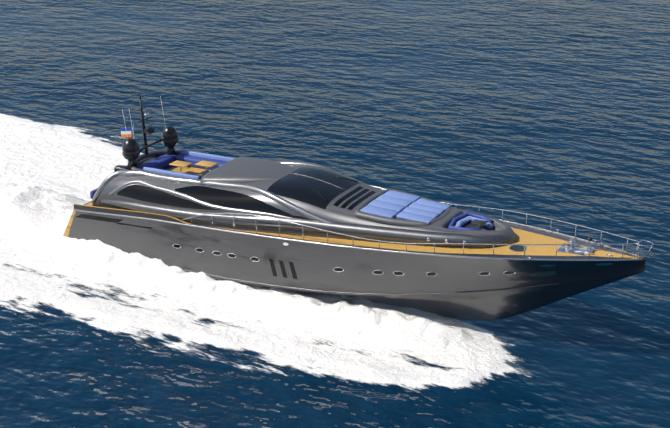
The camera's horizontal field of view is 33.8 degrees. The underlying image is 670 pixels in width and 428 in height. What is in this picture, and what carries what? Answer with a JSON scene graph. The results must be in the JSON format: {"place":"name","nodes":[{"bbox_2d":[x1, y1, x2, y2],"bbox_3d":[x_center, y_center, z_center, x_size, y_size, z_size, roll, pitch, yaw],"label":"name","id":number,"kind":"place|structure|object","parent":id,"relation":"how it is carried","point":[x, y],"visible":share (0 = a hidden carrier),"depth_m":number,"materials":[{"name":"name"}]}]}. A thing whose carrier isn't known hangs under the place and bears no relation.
{"place":"outdoors","nodes":[
{"label":"outdoors","id":0,"kind":"place"},
{"bbox_2d":[122,150,139,159],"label":"satellite dome","id":1,"kind":"structure","parent":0,"point":[131,156],"depth_m":64.35,"materials":[{"name":"grey plastic"}]},
{"bbox_2d":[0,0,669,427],"bbox_3d":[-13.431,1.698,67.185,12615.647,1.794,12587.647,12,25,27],"label":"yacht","id":2,"kind":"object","parent":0,"point":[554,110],"depth_m":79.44,"materials":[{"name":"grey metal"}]},
{"bbox_2d":[68,201,645,319],"bbox_3d":[-0.344,2.045,61.727,35.000,5.658,7.397,10,24,28],"label":"hull","id":3,"kind":"object","parent":2,"relation":"in","point":[315,265],"visible":0.58,"depth_m":57.70,"materials":[{"name":"paint"}]},
{"bbox_2d":[63,210,75,236],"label":"stern teak","id":4,"kind":"object","parent":3,"relation":"attached to","point":[66,232],"visible":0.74,"depth_m":66.88,"materials":[{"name":"brown wood"}]},
{"bbox_2d":[76,214,121,222],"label":"hull recess","id":5,"kind":"object","parent":3,"relation":"attached to","point":[114,220],"visible":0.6,"depth_m":65.02,"materials":[{"name":"grey metal"}]},
{"bbox_2d":[74,204,190,224],"bbox_3d":[-11.802,0.082,63.654,8.895,1.103,0.229,13,25,29],"label":"bulwark","id":6,"kind":"object","parent":3,"relation":"attached to","point":[127,213],"visible":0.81,"depth_m":63.59,"materials":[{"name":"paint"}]},
{"bbox_2d":[117,223,150,228],"bbox_3d":[-11.588,0.682,63.709,2.880,0.371,0.013,13,25,29],"label":"stern grille","id":7,"kind":"object","parent":3,"relation":"attached to","point":[134,225],"visible":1,"depth_m":63.71,"materials":[{"name":"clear metal"}]},
{"bbox_2d":[269,259,276,275],"bbox_3d":[-3.351,2.915,59.777,0.350,1.074,0.201,10,24,28],"label":"hull vent","id":8,"kind":"object","parent":3,"relation":"attached to","point":[273,267],"visible":1,"depth_m":59.76,"materials":[{"name":"black metal"}]},
{"bbox_2d":[279,260,286,277],"bbox_3d":[-2.801,2.973,59.494,0.359,1.075,0.214,10,24,28],"label":"hull vent","id":9,"kind":"object","parent":3,"relation":"attached to","point":[283,269],"visible":1,"depth_m":59.49,"materials":[{"name":"black metal"}]},
{"bbox_2d":[289,262,296,278],"bbox_3d":[-2.249,3.028,59.213,0.368,1.076,0.228,10,24,28],"label":"hull vent","id":10,"kind":"object","parent":3,"relation":"attached to","point":[291,264],"visible":1,"depth_m":59.21,"materials":[{"name":"black metal"}]},
{"bbox_2d":[73,209,642,260],"bbox_3d":[-0.892,1.285,58.356,33.119,2.923,2.042,9,24,22],"label":"rub rail","id":11,"kind":"object","parent":3,"relation":"attached to","point":[370,248],"visible":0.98,"depth_m":55.92,"materials":[{"name":"silver metal"}]},
{"bbox_2d":[168,266,558,294],"bbox_3d":[-0.620,3.232,59.371,25.070,3.341,1.134,9,24,22],"label":"spray rail","id":12,"kind":"object","parent":3,"relation":"attached to","point":[378,294],"visible":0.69,"depth_m":57.93,"materials":[{"name":"paint"}]},
{"bbox_2d":[86,202,641,258],"bbox_3d":[0.411,0.403,60.597,33.070,1.784,7.337,10,24,28],"label":"teak deck","id":13,"kind":"object","parent":3,"relation":"on","point":[524,237],"visible":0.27,"depth_m":55.51,"materials":[{"name":"brown wood"}]},
{"bbox_2d":[99,199,506,246],"bbox_3d":[-2.909,0.463,59.648,24.639,2.221,1.676,9,24,22],"label":"shoulder","id":14,"kind":"object","parent":13,"relation":"on","point":[388,233],"visible":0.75,"depth_m":57.76},
{"bbox_2d":[92,155,515,247],"bbox_3d":[-1.938,-0.699,61.603,25.500,3.130,6.748,10,24,28],"label":"superstructure","id":15,"kind":"object","parent":13,"relation":"on","point":[334,213],"visible":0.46,"depth_m":58.81,"materials":[{"name":"silver metal"}]},
{"bbox_2d":[114,165,128,171],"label":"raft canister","id":16,"kind":"object","parent":15,"relation":"on","point":[118,167],"visible":0.42,"depth_m":65.23,"materials":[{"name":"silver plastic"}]},
{"bbox_2d":[139,99,147,154],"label":"mast pole","id":17,"kind":"object","parent":15,"relation":"on","point":[144,133],"visible":0.88,"depth_m":65.61,"materials":[{"name":"black metal"}]},
{"bbox_2d":[145,127,154,133],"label":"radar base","id":18,"kind":"object","parent":17,"relation":"attached to","point":[151,130],"visible":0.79,"depth_m":65.35,"materials":[{"name":"black metal"}]},
{"bbox_2d":[131,149,204,185],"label":"flybridge coaming","id":19,"kind":"object","parent":15,"relation":"on","point":[143,156],"visible":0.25,"depth_m":66.71,"materials":[{"name":"grey metal"}]},
{"bbox_2d":[128,159,136,167],"bbox_3d":[-11.938,-3.030,64.912,0.533,0.550,0.560,10,24,28],"label":"dome pedestal","id":20,"kind":"object","parent":19,"relation":"on","point":[134,163],"visible":0.47,"depth_m":64.75,"materials":[{"name":"black plastic"}]},
{"bbox_2d":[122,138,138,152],"bbox_3d":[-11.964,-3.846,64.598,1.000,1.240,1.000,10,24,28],"label":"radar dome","id":21,"kind":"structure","parent":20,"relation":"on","point":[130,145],"depth_m":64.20,"materials":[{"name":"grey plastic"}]},
{"bbox_2d":[129,139,163,169],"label":"radar arch","id":22,"kind":"structure","parent":19,"relation":"on","point":[143,148],"depth_m":64.97,"materials":[{"name":"grey metal"}]},
{"bbox_2d":[143,167,199,178],"bbox_3d":[-9.400,-2.244,63.376,4.000,0.420,0.200,10,24,28],"label":"seat backrest","id":23,"kind":"object","parent":19,"relation":"on","point":[172,173],"visible":0.54,"depth_m":63.19,"materials":[{"name":"blue fabric"}]},
{"bbox_2d":[167,147,175,154],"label":"dome pedestal","id":24,"kind":"object","parent":19,"relation":"on","point":[170,150],"visible":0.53,"depth_m":66.89,"materials":[{"name":"black plastic"}]},
{"bbox_2d":[161,126,177,139],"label":"radar dome","id":25,"kind":"structure","parent":24,"relation":"on","point":[169,133],"depth_m":66.35,"materials":[{"name":"grey plastic"}]},
{"bbox_2d":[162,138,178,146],"bbox_3d":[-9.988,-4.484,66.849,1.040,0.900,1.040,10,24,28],"label":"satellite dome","id":26,"kind":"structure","parent":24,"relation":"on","point":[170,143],"depth_m":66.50,"materials":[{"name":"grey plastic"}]},
{"bbox_2d":[197,170,208,178],"bbox_3d":[-7.427,-2.089,62.817,0.450,0.600,0.800,10,24,28],"label":"steering console","id":27,"kind":"object","parent":19,"relation":"on","point":[202,174],"visible":0.4,"depth_m":62.52,"materials":[{"name":"grey"}]},
{"bbox_2d":[180,150,234,160],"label":"seat backrest","id":28,"kind":"object","parent":19,"relation":"on","point":[204,155],"visible":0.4,"depth_m":66.14,"materials":[{"name":"blue fabric"}]},
{"bbox_2d":[117,184,222,210],"bbox_3d":[-9.329,-0.892,62.260,7.602,0.761,0.485,10,24,28],"label":"side window","id":29,"kind":"structure","parent":15,"relation":"attached to","point":[142,193],"depth_m":62.62,"materials":[{"name":"black glass"}]},
{"bbox_2d":[171,166,209,174],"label":"fly floor","id":30,"kind":"structure","parent":15,"relation":"on","point":[191,170],"depth_m":65.78,"materials":[{"name":"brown wood"}]},
{"bbox_2d":[137,154,176,168],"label":"sun pad","id":31,"kind":"object","parent":30,"relation":"on","point":[163,161],"visible":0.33,"depth_m":65.97,"materials":[{"name":"blue fabric"}]},
{"bbox_2d":[169,160,192,166],"bbox_3d":[-9.042,-2.939,64.651,1.150,0.051,0.800,10,24,28],"label":"table","id":32,"kind":"object","parent":30,"relation":"on","point":[180,163],"visible":1,"depth_m":64.60,"materials":[{"name":"wood"}]},
{"bbox_2d":[175,154,228,169],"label":"flybridge sofa","id":33,"kind":"object","parent":30,"relation":"on","point":[194,160],"visible":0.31,"depth_m":66.07,"materials":[{"name":"blue fabric"}]},
{"bbox_2d":[109,180,291,217],"bbox_3d":[-7.022,-0.571,61.135,14.054,1.111,0.738,10,24,28],"label":"window trim","id":34,"kind":"structure","parent":15,"relation":"on","point":[179,194],"depth_m":61.25,"materials":[{"name":"silver metal"}]},
{"bbox_2d":[195,160,218,166],"bbox_3d":[-7.505,-2.932,64.512,1.150,0.050,0.800,10,24,28],"label":"table","id":35,"kind":"object","parent":15,"relation":"on","point":[206,163],"visible":1,"depth_m":64.46,"materials":[{"name":"wood"}]},
{"bbox_2d":[91,169,332,222],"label":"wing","id":36,"kind":"structure","parent":15,"relation":"on","point":[256,189],"depth_m":61.49,"materials":[{"name":"silver metal"}]},
{"bbox_2d":[175,186,297,217],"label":"side window","id":37,"kind":"structure","parent":15,"relation":"attached to","point":[226,198],"depth_m":60.31,"materials":[{"name":"black glass"}]},
{"bbox_2d":[200,156,296,184],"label":"roof","id":38,"kind":"structure","parent":15,"relation":"on","point":[242,170],"depth_m":61.87,"materials":[{"name":"silver metal"}]},
{"bbox_2d":[175,149,339,172],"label":"trim","id":39,"kind":"structure","parent":15,"relation":"on","point":[297,163],"depth_m":63.55,"materials":[{"name":"silver metal"}]},
{"bbox_2d":[267,165,363,208],"bbox_3d":[-0.974,-1.621,60.636,3.604,0.790,4.942,10,24,28],"label":"windscreen","id":40,"kind":"object","parent":15,"relation":"on","point":[297,187],"visible":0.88,"depth_m":59.85,"materials":[{"name":"black glass"}]},
{"bbox_2d":[289,173,345,189],"bbox_3d":[-0.977,-1.784,60.572,3.610,0.527,0.061,10,24,28],"label":"windscreen mullion","id":41,"kind":"object","parent":40,"relation":"attached to","point":[318,179],"visible":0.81,"depth_m":60.46},
{"bbox_2d":[334,186,362,205],"bbox_3d":[0.745,-0.971,59.391,0.260,0.174,2.941,10,24,28],"label":"roof vent","id":42,"kind":"object","parent":15,"relation":"on","point":[343,198],"visible":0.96,"depth_m":59.25,"materials":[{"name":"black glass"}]},
{"bbox_2d":[341,189,368,207],"bbox_3d":[1.097,-0.846,59.232,0.260,0.158,2.884,10,24,28],"label":"roof vent","id":43,"kind":"object","parent":15,"relation":"on","point":[350,200],"visible":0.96,"depth_m":59.08,"materials":[{"name":"black glass"}]},
{"bbox_2d":[348,191,375,209],"bbox_3d":[1.448,-0.736,59.068,0.260,0.144,2.828,10,24,28],"label":"roof vent","id":44,"kind":"object","parent":15,"relation":"on","point":[353,205],"visible":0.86,"depth_m":58.91,"materials":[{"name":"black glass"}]},
{"bbox_2d":[360,205,397,217],"bbox_3d":[2.309,-0.092,57.593,1.880,0.160,0.805,13,25,27],"label":"sunpad cushion","id":45,"kind":"object","parent":15,"relation":"on","point":[379,211],"visible":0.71,"depth_m":57.47,"materials":[{"name":"blue fabric"}]},
{"bbox_2d":[368,200,405,212],"bbox_3d":[2.743,-0.412,58.284,1.880,0.160,0.805,13,25,27],"label":"sunpad cushion","id":46,"kind":"object","parent":15,"relation":"on","point":[398,208],"visible":0.81,"depth_m":58.16,"materials":[{"name":"blue fabric"}]},
{"bbox_2d":[376,194,412,206],"bbox_3d":[3.178,-0.697,58.988,1.880,0.160,0.805,13,25,27],"label":"sunpad cushion","id":47,"kind":"object","parent":15,"relation":"on","point":[396,200],"visible":0.75,"depth_m":58.85,"materials":[{"name":"blue fabric"}]},
{"bbox_2d":[384,190,419,201],"bbox_3d":[3.614,-0.946,59.706,1.880,0.160,0.805,13,25,27],"label":"sunpad cushion","id":48,"kind":"object","parent":15,"relation":"on","point":[413,198],"visible":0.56,"depth_m":59.62,"materials":[{"name":"blue fabric"}]},
{"bbox_2d":[354,189,450,226],"bbox_3d":[3.764,-0.216,58.271,4.673,0.500,4.225,12,25,27],"label":"sun pad base","id":49,"kind":"object","parent":15,"relation":"on","point":[358,213],"visible":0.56,"depth_m":57.02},
{"bbox_2d":[396,212,433,224],"bbox_3d":[4.122,0.209,56.892,1.880,0.160,0.646,13,25,27],"label":"sunpad cushion","id":50,"kind":"object","parent":15,"relation":"on","point":[409,216],"visible":0.79,"depth_m":56.77,"materials":[{"name":"blue fabric"}]},
{"bbox_2d":[402,207,439,218],"bbox_3d":[4.477,-0.047,57.459,1.880,0.160,0.646,13,25,27],"label":"sunpad cushion","id":51,"kind":"object","parent":15,"relation":"on","point":[420,212],"visible":0.73,"depth_m":57.33,"materials":[{"name":"blue fabric"}]},
{"bbox_2d":[409,202,444,213],"bbox_3d":[4.833,-0.280,58.035,1.880,0.160,0.646,13,25,27],"label":"sunpad cushion","id":52,"kind":"object","parent":15,"relation":"on","point":[427,208],"visible":0.79,"depth_m":57.92,"materials":[{"name":"blue fabric"}]},
{"bbox_2d":[415,199,450,209],"bbox_3d":[5.189,-0.489,58.621,1.880,0.160,0.646,13,25,27],"label":"sunpad cushion","id":53,"kind":"object","parent":15,"relation":"on","point":[433,204],"visible":0.69,"depth_m":58.57,"materials":[{"name":"blue fabric"}]},
{"bbox_2d":[455,216,493,229],"bbox_3d":[7.084,0.641,56.572,1.826,0.382,1.994,10,24,28],"label":"nook seat","id":54,"kind":"object","parent":15,"relation":"on","point":[468,219],"visible":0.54,"depth_m":56.84,"materials":[{"name":"blue fabric"}]},
{"bbox_2d":[448,212,492,229],"bbox_3d":[6.920,0.456,56.599,1.939,0.260,2.371,10,24,28],"label":"nook back","id":55,"kind":"object","parent":54,"relation":"on","point":[457,218],"visible":0.81,"depth_m":56.83,"materials":[{"name":"blue fabric"}]},
{"bbox_2d":[451,207,505,223],"bbox_3d":[-0.490,-1.119,63.563,24.639,2.221,1.676,15,26,33],"label":"shoulder","id":56,"kind":"object","parent":15,"relation":"attached to","point":[478,214],"visible":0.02,"depth_m":57.98},
{"bbox_2d":[193,224,632,258],"bbox_3d":[3.080,1.621,56.373,24.319,1.960,1.564,9,24,20],"label":"rail","id":57,"kind":"object","parent":13,"relation":"on","point":[535,256],"visible":0.46,"depth_m":54.30,"materials":[{"name":"silver metal"}]},
{"bbox_2d":[180,185,653,245],"bbox_3d":[4.052,0.329,58.319,25.339,1.870,7.212,10,24,28],"label":"guard rail","id":58,"kind":"object","parent":13,"relation":"on","point":[458,243],"visible":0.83,"depth_m":55.56,"materials":[{"name":"silver metal"}]},
{"bbox_2d":[510,245,525,250],"bbox_3d":[9.097,1.702,54.825,0.840,0.001,0.840,10,24,28],"label":"deck hatch","id":59,"kind":"object","parent":13,"relation":"on","point":[517,247],"visible":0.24,"depth_m":54.82,"materials":[{"name":"grey"}]},
{"bbox_2d":[557,243,586,255],"bbox_3d":[11.808,1.757,54.105,1.600,0.022,1.050,10,24,28],"label":"anchor windlass","id":60,"kind":"object","parent":13,"relation":"on","point":[561,248],"visible":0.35,"depth_m":54.06,"materials":[{"name":"silver metal"}]},
{"bbox_2d":[504,222,642,258],"bbox_3d":[5.534,0.016,60.345,24.319,1.960,1.564,16,27,35],"label":"bulwark","id":61,"kind":"object","parent":13,"relation":"on","point":[545,233],"visible":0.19,"depth_m":56.02,"materials":[{"name":"silver metal"}]},
{"bbox_2d":[585,247,594,253],"bbox_3d":[12.412,1.780,53.741,0.300,0.120,0.700,10,24,28],"label":"chain stopper","id":62,"kind":"object","parent":13,"relation":"on","point":[591,250],"visible":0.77,"depth_m":53.61,"materials":[{"name":"silver metal"}]},
{"bbox_2d":[499,219,644,258],"bbox_3d":[1.829,-0.495,62.761,33.119,2.923,2.042,15,26,33],"label":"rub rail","id":63,"kind":"object","parent":3,"relation":"attached to","point":[570,236],"visible":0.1,"depth_m":55.91,"materials":[{"name":"silver metal"}]},
{"bbox_2d":[595,263,612,264],"bbox_3d":[12.931,2.412,52.989,0.840,0.219,0.126,5,23,12],"label":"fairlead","id":64,"kind":"object","parent":3,"relation":"on","point":[604,264],"visible":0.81,"depth_m":52.96,"materials":[{"name":"silver metal"}]},
{"bbox_2d":[462,222,494,230],"bbox_3d":[7.294,0.825,56.516,2.300,0.107,2.000,10,24,28],"label":"nook well","id":65,"kind":"object","parent":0,"point":[469,225],"depth_m":56.88,"materials":[{"name":"grey"}]},
{"bbox_2d":[471,219,487,224],"bbox_3d":[7.368,0.424,56.309,0.750,0.040,0.550,10,24,28],"label":"nook table","id":66,"kind":"object","parent":65,"relation":"on","point":[478,222],"visible":1,"depth_m":56.25,"materials":[{"name":"grey"}]},
{"bbox_2d":[530,271,555,275],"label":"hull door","id":67,"kind":"structure","parent":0,"point":[548,273],"depth_m":54.37,"materials":[{"name":"grey metal"}]},
{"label":"aft sofa","id":68,"kind":"object","parent":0,"visible":0},
{"bbox_2d":[90,188,97,198],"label":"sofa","id":69,"kind":"object","parent":68,"relation":"on","point":[92,192],"visible":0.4,"depth_m":66.30,"materials":[{"name":"blue fabric"}]},
{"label":"flag halyard","id":70,"kind":"object","parent":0,"visible":0},
{"bbox_2d":[120,128,130,130],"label":"flag","id":71,"kind":"object","parent":70,"relation":"hanging from","point":[125,129],"visible":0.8,"depth_m":65.26,"materials":[{"name":"blue fabric"}]},
{"bbox_2d":[121,134,130,137],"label":"flag","id":72,"kind":"object","parent":70,"relation":"hanging from","point":[125,135],"visible":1,"depth_m":65.41,"materials":[{"name":"orange fabric"}]}
]}

